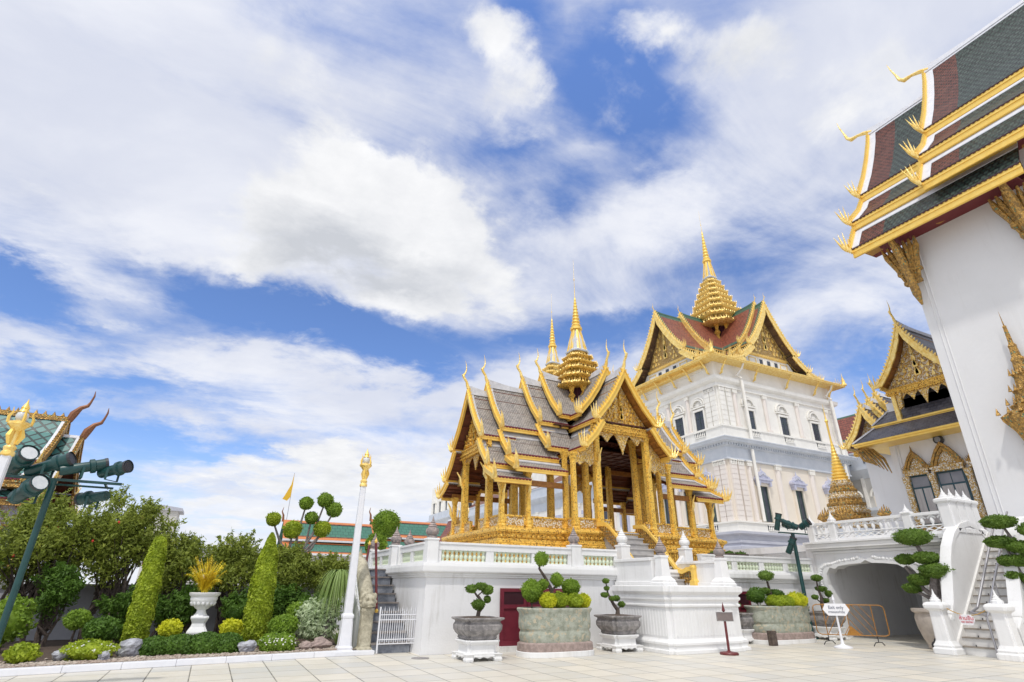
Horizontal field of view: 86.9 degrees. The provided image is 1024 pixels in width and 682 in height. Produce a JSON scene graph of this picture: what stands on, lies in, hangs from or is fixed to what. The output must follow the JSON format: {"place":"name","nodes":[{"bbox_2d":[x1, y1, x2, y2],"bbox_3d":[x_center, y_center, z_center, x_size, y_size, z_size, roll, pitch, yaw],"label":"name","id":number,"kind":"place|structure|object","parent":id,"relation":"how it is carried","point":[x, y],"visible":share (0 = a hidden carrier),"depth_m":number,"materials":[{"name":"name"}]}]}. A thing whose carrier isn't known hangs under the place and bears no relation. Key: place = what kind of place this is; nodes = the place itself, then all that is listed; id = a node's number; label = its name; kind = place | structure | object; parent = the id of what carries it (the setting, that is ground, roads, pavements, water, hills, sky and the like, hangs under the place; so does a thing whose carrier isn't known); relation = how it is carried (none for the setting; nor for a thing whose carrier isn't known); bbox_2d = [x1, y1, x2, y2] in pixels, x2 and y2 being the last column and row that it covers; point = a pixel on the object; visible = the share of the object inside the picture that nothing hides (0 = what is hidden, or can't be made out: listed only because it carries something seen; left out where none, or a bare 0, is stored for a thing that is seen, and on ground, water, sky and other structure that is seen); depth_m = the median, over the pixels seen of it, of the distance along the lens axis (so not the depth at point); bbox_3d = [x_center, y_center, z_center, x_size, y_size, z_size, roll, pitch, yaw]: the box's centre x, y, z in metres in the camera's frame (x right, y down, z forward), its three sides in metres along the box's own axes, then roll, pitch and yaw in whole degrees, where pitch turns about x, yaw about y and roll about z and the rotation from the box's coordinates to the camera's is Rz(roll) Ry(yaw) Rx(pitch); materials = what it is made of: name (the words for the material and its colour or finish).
{"place":"outdoors","nodes":[
{"label":"outdoors","id":0,"kind":"place"},
{"bbox_2d":[277,508,373,585],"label":"cloister roof","id":1,"kind":"structure","parent":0,"point":[339,538],"depth_m":61.87,"materials":[{"name":"green tile"}]},
{"bbox_2d":[369,508,473,548],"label":"cloister roof","id":2,"kind":"structure","parent":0,"point":[418,532],"depth_m":68.17,"materials":[{"name":"green tile"}]},
{"bbox_2d":[427,484,484,523],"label":"palace end wing","id":3,"kind":"structure","parent":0,"point":[439,510],"depth_m":121.35,"materials":[{"name":"paint"}]},
{"bbox_2d":[0,0,1020,583],"label":"sky","id":4,"kind":"structure","parent":0,"point":[274,240],"materials":[{"name":"blue"}]},
{"bbox_2d":[0,627,1023,681],"bbox_3d":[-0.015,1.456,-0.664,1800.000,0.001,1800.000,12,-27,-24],"label":"ground","id":5,"kind":"structure","parent":0,"point":[907,658],"depth_m":11.83,"materials":[{"name":"stone"}]},
{"bbox_2d":[0,400,35,488],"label":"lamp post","id":6,"kind":"object","parent":5,"relation":"on","point":[19,425],"visible":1,"depth_m":8.07,"materials":[{"name":"metal"}]},
{"bbox_2d":[0,391,108,582],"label":"tiled temple","id":7,"kind":"structure","parent":5,"relation":"on","point":[49,437],"depth_m":23.33,"materials":[{"name":"teal tile"}]},
{"bbox_2d":[0,445,133,642],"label":"flood light pole","id":8,"kind":"object","parent":5,"relation":"on","point":[36,483],"visible":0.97,"depth_m":9.17,"materials":[{"name":"metal"}]},
{"bbox_2d":[0,583,314,640],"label":"garden wall","id":9,"kind":"structure","parent":5,"relation":"on","point":[60,631],"depth_m":16.22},
{"bbox_2d":[136,505,183,580],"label":"white hut","id":10,"kind":"object","parent":5,"relation":"on","point":[176,512],"visible":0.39,"depth_m":48.45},
{"bbox_2d":[0,634,335,661],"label":"garden bed","id":11,"kind":"object","parent":5,"relation":"on","point":[49,648],"visible":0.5,"depth_m":14.22,"materials":[{"name":"plant"}]},
{"bbox_2d":[0,594,37,649],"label":"loose shrub","id":12,"kind":"object","parent":11,"relation":"on","point":[21,616],"visible":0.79,"depth_m":12.86,"materials":[{"name":"green plant"}]},
{"bbox_2d":[26,559,86,646],"bbox_3d":[-12.238,6.935,14.312,1.346,2.160,1.197,12,-27,-24],"label":"garden tree","id":13,"kind":"object","parent":11,"relation":"on","point":[64,584],"visible":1,"depth_m":14.30,"materials":[{"name":"green plant"}]},
{"bbox_2d":[0,488,117,642],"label":"garden tree","id":14,"kind":"object","parent":11,"relation":"on","point":[55,539],"visible":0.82,"depth_m":15.04,"materials":[{"name":"green plant"}]},
{"bbox_2d":[62,607,93,642],"bbox_3d":[-10.370,6.850,12.780,0.566,0.995,0.614,-15,-29,30],"label":"clipped shrub","id":15,"kind":"object","parent":11,"relation":"on","point":[75,620],"visible":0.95,"depth_m":12.75,"materials":[{"name":"green plant"}]},
{"bbox_2d":[81,615,122,640],"bbox_3d":[-9.651,6.894,12.681,0.794,0.845,0.816,12,-27,-24],"label":"clipped shrub","id":16,"kind":"object","parent":11,"relation":"on","point":[108,628],"visible":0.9,"depth_m":12.54,"materials":[{"name":"green plant"}]},
{"bbox_2d":[61,483,186,640],"bbox_3d":[-11.752,6.542,16.177,3.102,4.413,2.269,12,-27,-24],"label":"garden tree","id":17,"kind":"object","parent":11,"relation":"on","point":[136,534],"visible":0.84,"depth_m":16.06,"materials":[{"name":"green plant"}]},
{"bbox_2d":[92,583,160,642],"bbox_3d":[-10.845,7.599,15.023,1.510,1.605,1.335,1,-25,0],"label":"garden tree","id":18,"kind":"object","parent":11,"relation":"on","point":[114,607],"visible":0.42,"depth_m":14.87,"materials":[{"name":"green plant"}]},
{"bbox_2d":[119,535,166,643],"bbox_3d":[-9.542,6.522,14.133,0.659,2.727,0.672,12,-27,-24],"label":"column shrub","id":19,"kind":"object","parent":11,"relation":"on","point":[140,614],"visible":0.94,"depth_m":13.94,"materials":[{"name":"green plant"}]},
{"bbox_2d":[155,618,183,636],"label":"golden shrub","id":20,"kind":"object","parent":11,"relation":"on","point":[168,627],"visible":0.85,"depth_m":13.20,"materials":[{"name":"yellow plant"}]},
{"bbox_2d":[149,588,194,636],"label":"garden tree","id":21,"kind":"object","parent":11,"relation":"on","point":[164,609],"visible":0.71,"depth_m":15.42,"materials":[{"name":"green plant"}]},
{"bbox_2d":[158,528,205,600],"bbox_3d":[-10.488,7.457,16.659,1.658,3.175,1.578,6,-25,-11],"label":"garden tree","id":22,"kind":"object","parent":11,"relation":"on","point":[179,562],"visible":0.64,"depth_m":16.66,"materials":[{"name":"green plant"}]},
{"bbox_2d":[162,568,218,636],"bbox_3d":[-9.653,7.822,16.037,1.457,2.048,1.488,12,-27,-24],"label":"garden tree","id":23,"kind":"object","parent":11,"relation":"on","point":[188,590],"visible":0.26,"depth_m":15.85,"materials":[{"name":"green plant"}]},
{"bbox_2d":[186,592,220,634],"bbox_3d":[-8.009,7.160,13.840,0.740,1.310,0.740,12,-27,-24],"label":"garden urn","id":24,"kind":"object","parent":11,"relation":"on","point":[201,603],"visible":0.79,"depth_m":13.78,"materials":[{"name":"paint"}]},
{"bbox_2d":[184,555,226,592],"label":"golden palm","id":25,"kind":"object","parent":24,"relation":"on","point":[205,583],"visible":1,"depth_m":14.14,"materials":[{"name":"gold plant"}]},
{"bbox_2d":[192,527,262,633],"bbox_3d":[-9.290,7.701,17.348,2.332,3.326,1.729,12,-27,-24],"label":"garden tree","id":26,"kind":"object","parent":11,"relation":"on","point":[239,558],"visible":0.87,"depth_m":17.39,"materials":[{"name":"green plant"}]},
{"bbox_2d":[218,618,243,633],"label":"golden shrub","id":27,"kind":"object","parent":11,"relation":"on","point":[232,625],"visible":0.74,"depth_m":13.76,"materials":[{"name":"yellow plant"}]},
{"bbox_2d":[218,586,248,619],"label":"garden tree","id":28,"kind":"object","parent":11,"relation":"on","point":[230,600],"visible":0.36,"depth_m":16.20,"materials":[{"name":"green plant"}]},
{"bbox_2d":[225,603,243,618],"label":"clipped shrub","id":29,"kind":"object","parent":11,"relation":"on","point":[234,610],"visible":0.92,"depth_m":14.71,"materials":[{"name":"green plant"}]},
{"bbox_2d":[240,532,278,642],"bbox_3d":[-7.064,6.966,15.321,0.796,2.950,0.806,12,-27,-24],"label":"column shrub","id":30,"kind":"object","parent":11,"relation":"on","point":[257,611],"visible":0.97,"depth_m":15.05,"materials":[{"name":"green plant"}]},
{"bbox_2d":[269,590,284,621],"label":"garden tree","id":31,"kind":"object","parent":11,"relation":"on","point":[278,610],"visible":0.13,"depth_m":16.70,"materials":[{"name":"green plant"}]},
{"bbox_2d":[266,613,299,633],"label":"clipped shrub","id":32,"kind":"object","parent":11,"relation":"on","point":[287,623],"visible":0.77,"depth_m":14.09,"materials":[{"name":"green plant"}]},
{"bbox_2d":[273,581,302,614],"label":"garden tree","id":33,"kind":"object","parent":11,"relation":"on","point":[291,595],"visible":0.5,"depth_m":17.03,"materials":[{"name":"green plant"}]},
{"bbox_2d":[276,541,318,592],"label":"garden tree","id":34,"kind":"object","parent":11,"relation":"on","point":[294,561],"visible":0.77,"depth_m":17.96,"materials":[{"name":"green plant"}]},
{"bbox_2d":[265,492,342,552],"bbox_3d":[-8.340,8.446,21.105,2.938,5.102,0.797,12,-27,-24],"label":"topiary tree","id":35,"kind":"object","parent":11,"relation":"on","point":[292,529],"visible":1,"depth_m":21.62,"materials":[{"name":"green plant"}]},
{"bbox_2d":[294,595,341,640],"bbox_3d":[-5.393,7.770,15.030,1.255,1.282,1.255,-8,-26,17],"label":"silver shrub","id":36,"kind":"object","parent":11,"relation":"on","point":[311,627],"visible":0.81,"depth_m":14.78,"materials":[{"name":"green plant"}]},
{"bbox_2d":[303,550,350,618],"bbox_3d":[-6.394,8.601,18.479,1.780,2.686,1.354,12,-27,-24],"label":"garden tree","id":37,"kind":"object","parent":11,"relation":"on","point":[329,562],"visible":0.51,"depth_m":18.61,"materials":[{"name":"green plant"}]},
{"bbox_2d":[0,649,352,676],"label":"kerb","id":38,"kind":"structure","parent":5,"relation":"on","point":[24,671],"depth_m":11.41,"materials":[{"name":"white paint"}]},
{"bbox_2d":[0,645,354,668],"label":"gravel bed","id":39,"kind":"object","parent":5,"relation":"on","point":[257,650],"visible":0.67,"depth_m":11.87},
{"bbox_2d":[1,641,42,663],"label":"lime bush","id":40,"kind":"object","parent":39,"relation":"on","point":[22,651],"visible":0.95,"depth_m":10.96,"materials":[{"name":"green plant"}]},
{"bbox_2d":[58,638,120,660],"bbox_3d":[-9.137,6.705,11.704,1.123,0.506,1.052,12,-27,-24],"label":"flowering shrub","id":41,"kind":"object","parent":39,"relation":"on","point":[85,649],"visible":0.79,"depth_m":11.46,"materials":[{"name":"green plant"}]},
{"bbox_2d":[115,638,142,656],"bbox_3d":[-8.624,6.943,12.171,0.327,0.437,0.436,-14,-28,29],"label":"rock","id":42,"kind":"object","parent":39,"relation":"on","point":[130,647],"visible":0.73,"depth_m":12.10,"materials":[{"name":"stone"}]},
{"bbox_2d":[138,631,244,655],"bbox_3d":[-7.631,7.279,12.888,2.339,0.626,0.886,12,-27,-24],"label":"clipped hedge","id":43,"kind":"object","parent":39,"relation":"on","point":[210,642],"visible":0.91,"depth_m":12.69,"materials":[{"name":"green plant"}]},
{"bbox_2d":[237,640,256,652],"bbox_3d":[-6.439,7.432,13.125,0.450,0.313,0.281,12,-27,-24],"label":"rock","id":44,"kind":"object","parent":39,"relation":"on","point":[249,646],"visible":0.77,"depth_m":13.04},
{"bbox_2d":[256,631,298,651],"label":"flowering shrub","id":45,"kind":"object","parent":39,"relation":"on","point":[275,641],"visible":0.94,"depth_m":13.29,"materials":[{"name":"green plant"}]},
{"bbox_2d":[311,636,332,648],"bbox_3d":[-4.965,7.872,14.061,0.593,0.334,0.311,12,-27,-24],"label":"rock","id":46,"kind":"object","parent":39,"relation":"on","point":[321,642],"visible":0.74,"depth_m":13.99,"materials":[{"name":"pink stone"}]},
{"bbox_2d":[313,569,359,638],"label":"ponytail palm","id":47,"kind":"object","parent":39,"relation":"on","point":[339,578],"visible":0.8,"depth_m":15.03,"materials":[{"name":"green plant"}]},
{"bbox_2d":[335,449,371,649],"bbox_3d":[-4.319,5.588,15.014,0.386,5.253,0.386,12,-27,-24],"label":"lamp post","id":48,"kind":"object","parent":39,"relation":"on","point":[344,641],"visible":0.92,"depth_m":14.63,"materials":[{"name":"metal"}]},
{"bbox_2d":[334,650,374,656],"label":"kerb slab","id":49,"kind":"structure","parent":5,"relation":"on","point":[356,653],"depth_m":13.61,"materials":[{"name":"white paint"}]},
{"bbox_2d":[355,548,376,649],"bbox_3d":[-4.183,7.178,15.153,0.490,2.638,2.046,12,-27,-24],"label":"stone naga","id":50,"kind":"object","parent":5,"relation":"on","point":[367,599],"visible":0.91,"depth_m":14.38,"materials":[{"name":"stone"}]},
{"bbox_2d":[364,532,387,553],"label":"dome tree","id":51,"kind":"object","parent":5,"relation":"on","point":[382,541],"visible":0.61,"depth_m":23.33,"materials":[{"name":"green plant"}]},
{"bbox_2d":[342,568,409,653],"bbox_3d":[-4.024,7.829,15.946,1.270,2.115,3.255,12,-27,-24],"label":"side stair","id":52,"kind":"object","parent":5,"relation":"on","point":[386,598],"visible":0.52,"depth_m":15.27,"materials":[{"name":"stone"}]},
{"bbox_2d":[370,509,401,537],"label":"dome tree","id":53,"kind":"object","parent":5,"relation":"on","point":[386,523],"visible":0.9,"depth_m":24.59,"materials":[{"name":"green plant"}]},
{"bbox_2d":[451,616,504,662],"bbox_3d":[-0.857,7.295,13.289,1.079,0.940,1.079,12,-27,-24],"label":"stone pot","id":54,"kind":"object","parent":5,"relation":"on","point":[477,636],"visible":1,"depth_m":12.96,"materials":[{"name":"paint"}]},
{"bbox_2d":[464,582,493,615],"bbox_3d":[-0.821,6.524,13.625,0.790,0.839,0.441,12,-27,-24],"label":"bonsai","id":55,"kind":"object","parent":54,"relation":"on","point":[478,604],"visible":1,"depth_m":13.63,"materials":[{"name":"green plant"}]},
{"bbox_2d":[516,607,593,658],"bbox_3d":[1.146,7.700,14.352,2.162,1.120,1.060,12,-27,-24],"label":"stone trough","id":56,"kind":"object","parent":5,"relation":"on","point":[554,632],"visible":0.97,"depth_m":13.89,"materials":[{"name":"stone"}]},
{"bbox_2d":[520,578,542,607],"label":"clipped shrub","id":57,"kind":"object","parent":56,"relation":"on","point":[531,590],"visible":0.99,"depth_m":14.30,"materials":[{"name":"green plant"}]},
{"bbox_2d":[538,591,557,607],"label":"clipped shrub","id":58,"kind":"object","parent":56,"relation":"in","point":[547,600],"visible":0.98,"depth_m":14.10,"materials":[{"name":"yellow plant"}]},
{"bbox_2d":[534,551,563,592],"bbox_3d":[1.027,6.533,14.818,0.930,1.468,0.473,12,-27,-24],"label":"bonsai","id":59,"kind":"object","parent":56,"relation":"on","point":[541,559],"visible":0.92,"depth_m":14.78,"materials":[{"name":"green plant"}]},
{"bbox_2d":[553,590,569,607],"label":"clipped shrub","id":60,"kind":"object","parent":56,"relation":"in","point":[562,600],"visible":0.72,"depth_m":14.31,"materials":[{"name":"green plant"}]},
{"bbox_2d":[561,577,579,594],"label":"clipped shrub","id":61,"kind":"object","parent":56,"relation":"on","point":[569,586],"visible":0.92,"depth_m":14.97,"materials":[{"name":"green plant"}]},
{"bbox_2d":[568,592,583,607],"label":"clipped shrub","id":62,"kind":"object","parent":56,"relation":"in","point":[576,600],"visible":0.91,"depth_m":14.44,"materials":[{"name":"green plant"}]},
{"bbox_2d":[336,516,823,654],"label":"pavilion platform","id":63,"kind":"structure","parent":5,"relation":"on","point":[428,582],"depth_m":15.78,"materials":[{"name":"paint"}]},
{"bbox_2d":[376,606,415,653],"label":"iron gate","id":64,"kind":"structure","parent":63,"relation":"attached to","point":[397,619],"depth_m":14.35,"materials":[{"name":"metal"}]},
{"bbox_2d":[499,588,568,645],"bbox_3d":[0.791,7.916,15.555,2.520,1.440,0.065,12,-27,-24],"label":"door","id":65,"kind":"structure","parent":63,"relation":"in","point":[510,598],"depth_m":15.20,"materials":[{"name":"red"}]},
{"bbox_2d":[435,267,731,565],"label":"golden pavilion","id":66,"kind":"structure","parent":63,"relation":"on","point":[579,421],"depth_m":22.51,"materials":[{"name":"gold metal"}]},
{"bbox_2d":[594,614,643,652],"bbox_3d":[3.057,8.352,15.498,1.079,0.920,1.079,12,-27,-24],"label":"stone pot","id":67,"kind":"object","parent":5,"relation":"on","point":[618,634],"visible":1,"depth_m":15.18,"materials":[{"name":"stone"}]},
{"bbox_2d":[600,578,625,613],"bbox_3d":[2.944,7.491,15.828,0.848,1.017,0.254,12,-27,-24],"label":"bonsai","id":68,"kind":"object","parent":67,"relation":"on","point":[620,604],"visible":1,"depth_m":15.77,"materials":[{"name":"green plant"}]},
{"bbox_2d":[611,537,750,654],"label":"mounting block","id":69,"kind":"structure","parent":5,"relation":"on","point":[675,619],"depth_m":15.54,"materials":[{"name":"paint"}]},
{"bbox_2d":[597,522,698,585],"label":"pavilion staircase","id":70,"kind":"structure","parent":69,"relation":"on","point":[639,548],"depth_m":19.27,"materials":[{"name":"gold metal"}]},
{"bbox_2d":[716,603,738,655],"bbox_3d":[5.887,7.902,14.883,0.500,1.280,0.487,12,-27,-24],"label":"maroon sign","id":71,"kind":"object","parent":5,"relation":"on","point":[723,615],"visible":1,"depth_m":14.91,"materials":[{"name":"metal"}]},
{"bbox_2d":[739,612,754,643],"bbox_3d":[7.680,9.589,18.108,0.954,0.920,0.954,12,-27,-24],"label":"stone pot","id":72,"kind":"object","parent":5,"relation":"on","point":[747,622],"visible":0.23,"depth_m":17.77,"materials":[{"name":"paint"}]},
{"bbox_2d":[744,605,816,644],"bbox_3d":[9.118,9.618,18.382,2.714,1.120,1.102,12,-27,-24],"label":"stone trough","id":73,"kind":"object","parent":5,"relation":"on","point":[790,624],"visible":0.84,"depth_m":17.84,"materials":[{"name":"stone"}]},
{"bbox_2d":[745,587,767,605],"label":"clipped shrub","id":74,"kind":"object","parent":73,"relation":"on","point":[757,595],"visible":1,"depth_m":18.34,"materials":[{"name":"green plant"}]},
{"bbox_2d":[758,570,774,594],"bbox_3d":[8.873,8.580,18.781,0.622,1.190,0.599,12,-27,-24],"label":"bonsai","id":75,"kind":"object","parent":73,"relation":"on","point":[766,575],"visible":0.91,"depth_m":18.79,"materials":[{"name":"green plant"}]},
{"bbox_2d":[764,594,785,605],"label":"clipped shrub","id":76,"kind":"object","parent":73,"relation":"in","point":[775,600],"visible":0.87,"depth_m":18.08,"materials":[{"name":"green plant"}]},
{"bbox_2d":[787,591,808,606],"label":"clipped shrub","id":77,"kind":"object","parent":73,"relation":"in","point":[800,599],"visible":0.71,"depth_m":18.49,"materials":[{"name":"yellow plant"}]},
{"bbox_2d":[774,513,818,638],"bbox_3d":[10.951,8.849,20.547,1.818,4.351,0.926,12,-27,-24],"label":"flood light pole","id":78,"kind":"object","parent":5,"relation":"on","point":[803,525],"visible":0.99,"depth_m":20.82,"materials":[{"name":"metal"}]},
{"bbox_2d":[809,611,850,640],"bbox_3d":[11.497,10.350,19.693,1.079,0.920,1.079,12,-27,-24],"label":"stone pot","id":79,"kind":"object","parent":5,"relation":"on","point":[820,621],"visible":0.59,"depth_m":19.39,"materials":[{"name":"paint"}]},
{"bbox_2d":[810,574,832,610],"bbox_3d":[11.524,9.399,20.147,1.099,1.318,0.472,12,-27,-24],"label":"bonsai","id":80,"kind":"object","parent":79,"relation":"on","point":[816,578],"visible":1,"depth_m":20.13,"materials":[{"name":"green plant"}]},
{"bbox_2d":[823,595,852,648],"bbox_3d":[10.168,8.743,16.898,0.676,1.500,0.526,12,-27,-24],"label":"white sign","id":81,"kind":"object","parent":5,"relation":"on","point":[834,609],"visible":1,"depth_m":16.96,"materials":[{"name":"metal"}]},
{"bbox_2d":[812,604,889,645],"bbox_3d":[11.109,9.286,17.703,2.120,1.193,0.420,-7,-26,17],"label":"crowd barrier","id":82,"kind":"object","parent":5,"relation":"on","point":[852,631],"visible":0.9,"depth_m":17.66,"materials":[{"name":"metal"}]},
{"bbox_2d":[910,608,934,649],"bbox_3d":[13.195,8.844,16.606,1.320,1.130,1.320,12,-27,-24],"label":"round pot","id":83,"kind":"object","parent":5,"relation":"on","point":[922,617],"visible":0.37,"depth_m":16.53,"materials":[{"name":"stone"}]},
{"bbox_2d":[890,527,955,601],"bbox_3d":[13.181,7.281,17.247,1.228,2.561,1.716,12,-27,-24],"label":"cloud topiary","id":84,"kind":"object","parent":83,"relation":"in","point":[931,571],"visible":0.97,"depth_m":17.22,"materials":[{"name":"green plant"}]},
{"bbox_2d":[923,511,1023,661],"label":"terrace staircase","id":85,"kind":"structure","parent":5,"relation":"on","point":[976,581],"depth_m":15.68,"materials":[{"name":"white"}]},
{"bbox_2d":[459,302,635,531],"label":"palace range","id":86,"kind":"structure","parent":0,"point":[539,501],"depth_m":88.58,"materials":[{"name":"white concrete"}]},
{"bbox_2d":[632,217,857,549],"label":"palace wing","id":87,"kind":"structure","parent":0,"point":[745,392],"depth_m":58.98,"materials":[{"name":"paint"}]},
{"bbox_2d":[671,405,686,435],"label":"window","id":88,"kind":"structure","parent":87,"relation":"in","point":[679,422],"depth_m":60.24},
{"bbox_2d":[690,397,706,431],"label":"window","id":89,"kind":"structure","parent":87,"relation":"in","point":[699,416],"depth_m":57.83,"materials":[{"name":"paint"}]},
{"bbox_2d":[703,467,720,522],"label":"window","id":90,"kind":"structure","parent":87,"relation":"in","point":[716,507],"depth_m":53.62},
{"bbox_2d":[741,396,757,429],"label":"window","id":91,"kind":"structure","parent":87,"relation":"in","point":[752,414],"depth_m":57.41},
{"bbox_2d":[753,467,774,522],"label":"window","id":92,"kind":"structure","parent":87,"relation":"in","point":[765,481],"depth_m":53.91,"materials":[{"name":"paint"}]},
{"bbox_2d":[775,403,791,435],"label":"window","id":93,"kind":"structure","parent":87,"relation":"in","point":[783,420],"depth_m":59.51,"materials":[{"name":"paint"}]},
{"bbox_2d":[789,472,808,523],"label":"window","id":94,"kind":"structure","parent":87,"relation":"in","point":[798,486],"depth_m":55.97,"materials":[{"name":"paint"}]},
{"bbox_2d":[806,410,822,441],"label":"window","id":95,"kind":"structure","parent":87,"relation":"in","point":[811,415],"depth_m":61.65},
{"bbox_2d":[725,487,986,637],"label":"hall terrace","id":96,"kind":"structure","parent":0,"point":[868,569],"depth_m":21.11,"materials":[{"name":"paint"}]},
{"bbox_2d":[833,500,855,537],"bbox_3d":[14.642,7.981,23.627,0.456,1.953,0.951,12,-27,-24],"label":"golden naga","id":97,"kind":"object","parent":96,"relation":"on","point":[844,514],"visible":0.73,"depth_m":23.66,"materials":[{"name":"paint"}]},
{"bbox_2d":[822,405,880,537],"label":"golden chedi","id":98,"kind":"structure","parent":96,"relation":"on","point":[843,488],"depth_m":25.67,"materials":[{"name":"gold metal"}]},
{"bbox_2d":[839,303,987,533],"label":"hall","id":99,"kind":"structure","parent":96,"relation":"on","point":[905,439],"depth_m":26.25,"materials":[{"name":"paint"}]},
{"bbox_2d":[901,446,941,524],"bbox_3d":[19.226,6.736,25.433,0.280,3.700,1.217,12,-27,-24],"label":"window","id":100,"kind":"structure","parent":99,"relation":"in","point":[915,467],"depth_m":25.41,"materials":[{"name":"gold"}]},
{"bbox_2d":[928,441,974,500],"bbox_3d":[19.820,6.182,24.408,0.280,3.870,1.467,12,-27,-24],"label":"window","id":101,"kind":"structure","parent":99,"relation":"in","point":[945,462],"depth_m":24.52,"materials":[{"name":"gold"}]},
{"bbox_2d":[834,0,1023,535],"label":"great hall","id":102,"kind":"structure","parent":96,"relation":"on","point":[939,193],"depth_m":21.14,"materials":[{"name":"paint"}]},
{"bbox_2d":[837,414,883,534],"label":"range","id":103,"kind":"structure","parent":0,"point":[860,478],"depth_m":61.68,"materials":[{"name":"white concrete"}]},
{"bbox_3d":[14.637,7.684,14.032,1.320,1.130,1.320,12,-27,-24],"label":"round pot","id":104,"kind":"object","parent":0,"visible":0},
{"bbox_2d":[978,513,1023,582],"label":"cloud topiary","id":105,"kind":"object","parent":104,"relation":"in","point":[1009,543],"visible":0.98,"depth_m":15.43,"materials":[{"name":"green plant"}]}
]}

